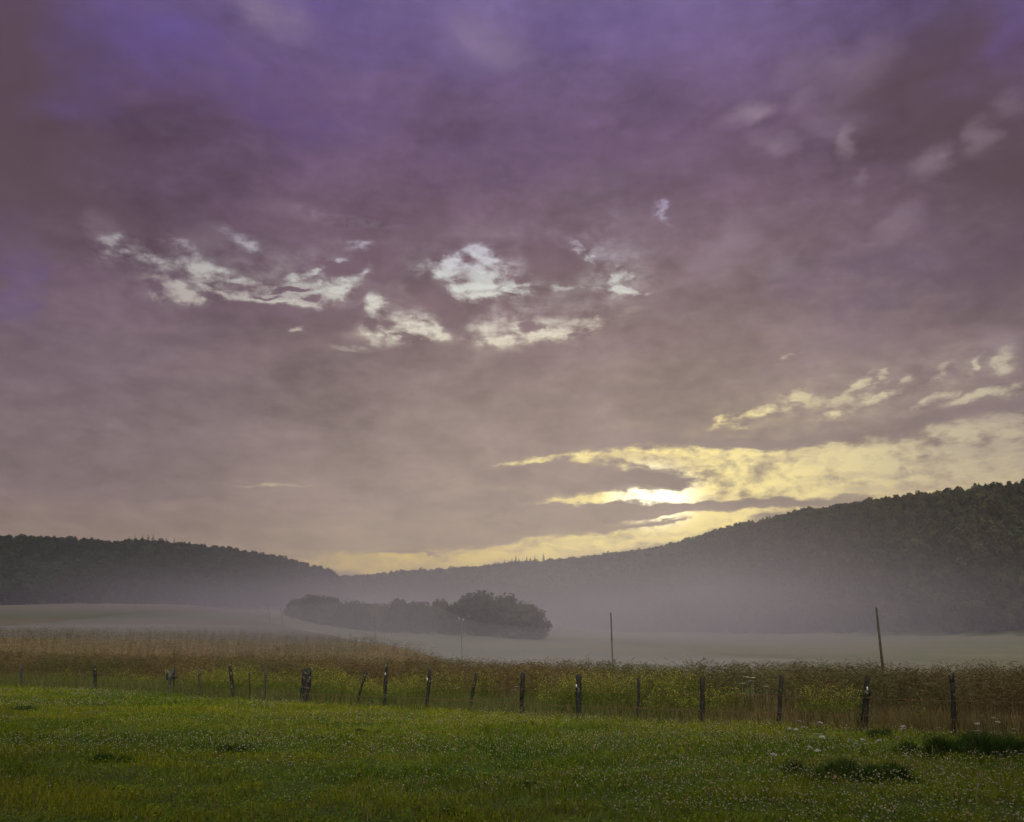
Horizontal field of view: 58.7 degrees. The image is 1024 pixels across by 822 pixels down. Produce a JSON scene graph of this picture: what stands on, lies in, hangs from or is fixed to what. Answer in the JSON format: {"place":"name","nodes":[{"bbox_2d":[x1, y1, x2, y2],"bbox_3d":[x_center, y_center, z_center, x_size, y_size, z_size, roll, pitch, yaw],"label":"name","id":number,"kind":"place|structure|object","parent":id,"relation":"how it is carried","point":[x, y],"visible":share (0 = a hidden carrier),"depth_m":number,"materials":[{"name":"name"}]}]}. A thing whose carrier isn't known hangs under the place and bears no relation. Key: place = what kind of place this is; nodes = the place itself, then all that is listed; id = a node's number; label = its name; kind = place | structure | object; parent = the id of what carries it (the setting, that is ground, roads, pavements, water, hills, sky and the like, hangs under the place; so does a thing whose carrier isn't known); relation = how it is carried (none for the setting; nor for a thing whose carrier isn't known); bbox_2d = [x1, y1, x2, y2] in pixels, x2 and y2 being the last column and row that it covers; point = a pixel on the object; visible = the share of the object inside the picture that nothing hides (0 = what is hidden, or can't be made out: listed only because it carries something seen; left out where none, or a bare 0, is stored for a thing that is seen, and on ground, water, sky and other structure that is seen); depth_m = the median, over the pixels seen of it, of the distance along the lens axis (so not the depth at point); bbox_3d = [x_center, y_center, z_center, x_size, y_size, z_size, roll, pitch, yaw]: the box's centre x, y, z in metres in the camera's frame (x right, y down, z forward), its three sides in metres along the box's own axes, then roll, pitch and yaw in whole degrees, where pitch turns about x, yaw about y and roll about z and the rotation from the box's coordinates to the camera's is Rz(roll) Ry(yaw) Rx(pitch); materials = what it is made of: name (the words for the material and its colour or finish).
{"place":"outdoors","nodes":[
{"label":"outdoors","id":0,"kind":"place"},
{"bbox_2d":[424,804,470,818],"bbox_3d":[-0.696,4.315,9.845,0.585,0.153,0.549,0,-15,0],"label":"grass tussock","id":1,"kind":"object","parent":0,"point":[448,813],"depth_m":9.75,"materials":[{"name":"green plant"}]},
{"bbox_2d":[0,681,1023,821],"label":"meadow grass","id":2,"kind":"structure","parent":0,"point":[178,706],"depth_m":13.87,"materials":[{"name":"green plant"}]},
{"bbox_2d":[0,583,1023,821],"bbox_3d":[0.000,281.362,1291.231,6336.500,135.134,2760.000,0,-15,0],"label":"ground","id":3,"kind":"structure","parent":0,"point":[926,644],"depth_m":138.83,"materials":[{"name":"green plant"}]},
{"bbox_2d":[20,663,21,685],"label":"fence post","id":4,"kind":"object","parent":3,"relation":"on","point":[21,673],"visible":0.66,"depth_m":40.68,"materials":[{"name":"grey wood"}]},
{"bbox_2d":[4,704,41,711],"bbox_3d":[-14.095,8.543,26.277,1.552,0.243,1.151,-8,-17,26],"label":"grass tussock","id":5,"kind":"object","parent":3,"relation":"on","point":[23,708],"depth_m":26.03,"materials":[{"name":"green plant"}]},
{"bbox_2d":[93,664,96,687],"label":"fence post","id":6,"kind":"object","parent":3,"relation":"on","point":[94,676],"visible":0.65,"depth_m":37.20,"materials":[{"name":"grey wood"}]},
{"bbox_2d":[84,752,138,763],"bbox_3d":[-6.294,5.462,14.354,1.092,0.175,0.586,-4,-16,14],"label":"grass tussock","id":7,"kind":"object","parent":3,"relation":"on","point":[97,756],"depth_m":14.29,"materials":[{"name":"green plant"}]},
{"bbox_2d":[166,669,176,693],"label":"fence post","id":8,"kind":"object","parent":3,"relation":"on","point":[169,676],"visible":0.79,"depth_m":34.30,"materials":[{"name":"grey wood"}]},
{"bbox_2d":[173,666,174,690],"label":"fence post","id":9,"kind":"object","parent":3,"relation":"on","point":[174,679],"visible":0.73,"depth_m":34.37,"materials":[{"name":"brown wood"}]},
{"bbox_2d":[0,534,356,609],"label":"hillside wood","id":10,"kind":"object","parent":3,"relation":"on","point":[69,569],"visible":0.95,"depth_m":642.67,"materials":[{"name":"green plant"}]},
{"bbox_2d":[198,668,200,694],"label":"fence post","id":11,"kind":"object","parent":3,"relation":"on","point":[199,673],"visible":0.66,"depth_m":33.48,"materials":[{"name":"grey wood"}]},
{"bbox_2d":[228,665,234,696],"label":"fence post","id":12,"kind":"object","parent":3,"relation":"on","point":[231,680],"visible":0.71,"depth_m":32.06,"materials":[{"name":"grey wood"}]},
{"bbox_2d":[206,743,269,756],"bbox_3d":[-4.730,5.763,15.569,1.255,0.213,0.996,-13,-20,41],"label":"grass tussock","id":13,"kind":"object","parent":3,"relation":"on","point":[230,747],"depth_m":15.49,"materials":[{"name":"green plant"}]},
{"bbox_2d":[263,669,266,700],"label":"fence post","id":14,"kind":"object","parent":3,"relation":"on","point":[265,678],"visible":0.62,"depth_m":31.19,"materials":[{"name":"grey wood"}]},
{"bbox_2d":[282,602,290,615],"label":"broadleaf tree","id":15,"kind":"object","parent":3,"relation":"on","point":[286,611],"visible":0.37,"depth_m":335.12,"materials":[{"name":"green plant"}]},
{"bbox_2d":[288,598,304,618],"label":"broadleaf tree","id":16,"kind":"object","parent":3,"relation":"on","point":[294,609],"visible":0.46,"depth_m":320.52,"materials":[{"name":"green plant"}]},
{"bbox_2d":[299,668,312,702],"bbox_3d":[-6.771,9.165,29.948,0.396,1.380,0.360,0,-15,0],"label":"fence post","id":17,"kind":"object","parent":3,"relation":"on","point":[306,674],"visible":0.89,"depth_m":29.91,"materials":[{"name":"grey wood"}]},
{"bbox_2d":[21,679,1023,722],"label":"fence wire","id":18,"kind":"object","parent":17,"relation":"attached to","point":[584,706],"visible":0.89,"depth_m":22.57,"materials":[{"name":"grey metal"}]},
{"bbox_2d":[29,671,1023,702],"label":"fence wire","id":19,"kind":"object","parent":17,"relation":"attached to","point":[630,692],"visible":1,"depth_m":22.69,"materials":[{"name":"grey metal"}]},
{"bbox_2d":[298,594,321,622],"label":"broadleaf tree","id":20,"kind":"object","parent":3,"relation":"on","point":[308,611],"visible":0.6,"depth_m":302.29,"materials":[{"name":"green plant"}]},
{"bbox_2d":[314,595,344,625],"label":"broadleaf tree","id":21,"kind":"object","parent":3,"relation":"on","point":[326,607],"visible":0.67,"depth_m":292.12,"materials":[{"name":"green plant"}]},
{"bbox_2d":[329,601,354,627],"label":"broadleaf tree","id":22,"kind":"object","parent":3,"relation":"on","point":[340,617],"visible":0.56,"depth_m":284.75,"materials":[{"name":"green plant"}]},
{"bbox_2d":[346,600,375,630],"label":"broadleaf tree","id":23,"kind":"object","parent":3,"relation":"on","point":[358,609],"visible":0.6,"depth_m":276.54,"materials":[{"name":"green plant"}]},
{"bbox_2d":[355,670,367,704],"bbox_3d":[-4.781,8.863,28.686,0.467,1.384,0.094,0,-15,0],"label":"fence post","id":24,"kind":"object","parent":3,"relation":"on","point":[361,686],"visible":0.7,"depth_m":28.70,"materials":[{"name":"grey wood"}]},
{"bbox_2d":[353,728,385,733],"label":"grass tussock","id":25,"kind":"object","parent":3,"relation":"on","point":[357,730],"depth_m":19.46,"materials":[{"name":"green plant"}]},
{"bbox_2d":[364,603,388,631],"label":"broadleaf tree","id":26,"kind":"object","parent":3,"relation":"on","point":[376,611],"visible":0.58,"depth_m":271.23,"materials":[{"name":"green plant"}]},
{"bbox_2d":[383,662,388,707],"bbox_3d":[-3.929,8.565,28.016,0.203,1.607,0.132,0,-15,0],"label":"fence post","id":27,"kind":"object","parent":3,"relation":"on","point":[385,682],"visible":0.85,"depth_m":28.02,"materials":[{"name":"grey wood"}]},
{"bbox_2d":[377,598,406,632],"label":"broadleaf tree","id":28,"kind":"object","parent":3,"relation":"on","point":[393,614],"visible":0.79,"depth_m":263.43,"materials":[{"name":"green plant"}]},
{"bbox_2d":[398,601,421,632],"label":"broadleaf tree","id":29,"kind":"object","parent":3,"relation":"on","point":[405,621],"visible":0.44,"depth_m":259.92,"materials":[{"name":"green plant"}]},
{"bbox_2d":[409,601,437,633],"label":"broadleaf tree","id":30,"kind":"object","parent":3,"relation":"on","point":[423,618],"visible":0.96,"depth_m":253.47,"materials":[{"name":"green plant"}]},
{"bbox_2d":[425,668,431,707],"bbox_3d":[-2.496,8.366,26.960,0.189,1.424,0.138,0,-15,0],"label":"fence post","id":31,"kind":"object","parent":3,"relation":"on","point":[428,683],"visible":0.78,"depth_m":26.99,"materials":[{"name":"grey wood"}]},
{"bbox_2d":[431,598,447,633],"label":"broadleaf tree","id":32,"kind":"object","parent":3,"relation":"on","point":[438,606],"visible":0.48,"depth_m":254.31,"materials":[{"name":"green plant"}]},
{"bbox_2d":[437,600,465,634],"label":"broadleaf tree","id":33,"kind":"object","parent":3,"relation":"on","point":[449,616],"visible":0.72,"depth_m":241.48,"materials":[{"name":"green plant"}]},
{"bbox_2d":[458,616,463,663],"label":"power pole","id":34,"kind":"object","parent":3,"relation":"on","point":[461,637],"visible":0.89,"depth_m":131.94,"materials":[{"name":"grey wood"}]},
{"bbox_2d":[9,658,927,724],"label":"tall grass","id":35,"kind":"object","parent":3,"relation":"on","point":[370,687],"visible":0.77,"depth_m":26.52,"materials":[{"name":"green plant"}]},
{"bbox_2d":[468,672,477,708],"bbox_3d":[-1.142,8.171,26.062,0.327,1.362,0.097,0,-15,0],"label":"fence post","id":36,"kind":"object","parent":3,"relation":"on","point":[474,685],"visible":0.71,"depth_m":26.09,"materials":[{"name":"grey wood"}]},
{"bbox_2d":[453,590,496,635],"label":"broadleaf tree","id":37,"kind":"object","parent":3,"relation":"on","point":[474,607],"visible":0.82,"depth_m":238.19,"materials":[{"name":"green plant"}]},
{"bbox_2d":[481,592,518,636],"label":"broadleaf tree","id":38,"kind":"object","parent":3,"relation":"on","point":[499,607],"visible":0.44,"depth_m":237.24,"materials":[{"name":"green plant"}]},
{"bbox_2d":[0,625,1023,726],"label":"ripe crop","id":39,"kind":"object","parent":3,"relation":"on","point":[1008,688],"visible":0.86,"depth_m":32.30,"materials":[{"name":"brown plant"}]},
{"bbox_2d":[0,686,1023,821],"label":"clover blossoms","id":40,"kind":"object","parent":3,"relation":"on","point":[724,803],"visible":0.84,"depth_m":13.53,"materials":[{"name":"white plant"}]},
{"bbox_2d":[501,721,534,726],"bbox_3d":[0.097,7.348,21.408,1.146,0.166,0.772,5,-16,-20],"label":"grass tussock","id":41,"kind":"object","parent":3,"relation":"on","point":[512,724],"depth_m":21.33,"materials":[{"name":"green plant"}]},
{"bbox_2d":[496,600,546,638],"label":"broadleaf tree","id":42,"kind":"object","parent":3,"relation":"on","point":[517,616],"visible":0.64,"depth_m":228.84,"materials":[{"name":"green plant"}]},
{"bbox_2d":[520,672,524,713],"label":"fence post","id":43,"kind":"object","parent":3,"relation":"on","point":[522,685],"visible":0.81,"depth_m":25.00,"materials":[{"name":"grey wood"}]},
{"bbox_2d":[507,779,542,790],"bbox_3d":[0.163,4.793,11.709,0.384,0.132,0.574,-14,-20,42],"label":"grass tussock","id":44,"kind":"object","parent":3,"relation":"on","point":[533,782],"depth_m":11.65,"materials":[{"name":"green plant"}]},
{"bbox_2d":[521,614,552,639],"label":"broadleaf tree","id":45,"kind":"object","parent":3,"relation":"on","point":[536,627],"visible":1,"depth_m":224.29,"materials":[{"name":"green plant"}]},
{"bbox_2d":[336,512,790,607],"bbox_3d":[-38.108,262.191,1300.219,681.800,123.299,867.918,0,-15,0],"label":"ridge wood","id":46,"kind":"object","parent":3,"relation":"on","point":[450,584],"visible":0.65,"depth_m":1128.76,"materials":[{"name":"green plant"}]},
{"bbox_2d":[576,674,581,716],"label":"fence post","id":47,"kind":"object","parent":3,"relation":"on","point":[578,692],"visible":0.77,"depth_m":23.92,"materials":[{"name":"grey wood"}]},
{"bbox_2d":[610,612,612,660],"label":"power pole","id":48,"kind":"object","parent":3,"relation":"on","point":[611,636],"visible":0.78,"depth_m":103.73,"materials":[{"name":"brown wood"}]},
{"bbox_2d":[637,678,639,720],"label":"fence post","id":49,"kind":"object","parent":3,"relation":"on","point":[638,694],"visible":0.66,"depth_m":22.95,"materials":[{"name":"grey wood"}]},
{"bbox_2d":[700,677,704,721],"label":"fence post","id":50,"kind":"object","parent":3,"relation":"on","point":[702,693],"visible":0.76,"depth_m":21.94,"materials":[{"name":"grey wood"}]},
{"bbox_2d":[496,479,1023,634],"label":"hillside wood","id":51,"kind":"object","parent":3,"relation":"on","point":[948,560],"visible":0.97,"depth_m":552.63,"materials":[{"name":"green plant"}]},
{"bbox_2d":[777,675,782,723],"bbox_3d":[6.145,6.784,20.894,0.276,1.401,0.096,0,-15,0],"label":"fence post","id":52,"kind":"object","parent":3,"relation":"on","point":[780,693],"visible":0.67,"depth_m":20.91,"materials":[{"name":"grey wood"}]},
{"bbox_2d":[778,754,923,785],"bbox_3d":[4.748,4.944,12.629,1.957,0.367,1.218,0,-15,0],"label":"grass tussock","id":53,"kind":"object","parent":3,"relation":"on","point":[839,764],"depth_m":12.38,"materials":[{"name":"green plant"}]},
{"bbox_2d":[857,675,871,730],"bbox_3d":[7.659,6.490,19.820,0.400,1.429,0.281,0,-15,0],"label":"fence post","id":54,"kind":"object","parent":3,"relation":"on","point":[865,700],"visible":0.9,"depth_m":19.81,"materials":[{"name":"grey wood"}]},
{"bbox_2d":[861,724,898,738],"bbox_3d":[7.407,6.459,18.335,0.816,0.267,0.968,-12,-19,37],"label":"grass tussock","id":55,"kind":"object","parent":3,"relation":"on","point":[880,732],"depth_m":18.25,"materials":[{"name":"green plant"}]},
{"bbox_2d":[875,607,887,697],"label":"power pole","id":56,"kind":"object","parent":3,"relation":"on","point":[879,639],"visible":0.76,"depth_m":74.65,"materials":[{"name":"brown wood"}]},
{"bbox_2d":[948,672,956,734],"bbox_3d":[9.110,6.177,18.785,0.237,1.512,0.114,0,-15,0],"label":"fence post","id":57,"kind":"object","parent":3,"relation":"on","point":[953,696],"visible":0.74,"depth_m":18.79,"materials":[{"name":"grey wood"}]},
{"bbox_2d":[885,725,1023,762],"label":"grass tussock","id":58,"kind":"object","parent":3,"relation":"on","point":[987,745],"depth_m":14.85,"materials":[{"name":"green plant"}]},
{"bbox_2d":[0,668,1023,737],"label":"rank grass","id":59,"kind":"structure","parent":0,"point":[512,702],"depth_m":24.04,"materials":[{"name":"green plant"}]},
{"bbox_2d":[0,0,1023,575],"label":"sky","id":60,"kind":"structure","parent":0,"point":[347,287],"materials":[{"name":"purple"}]}
]}

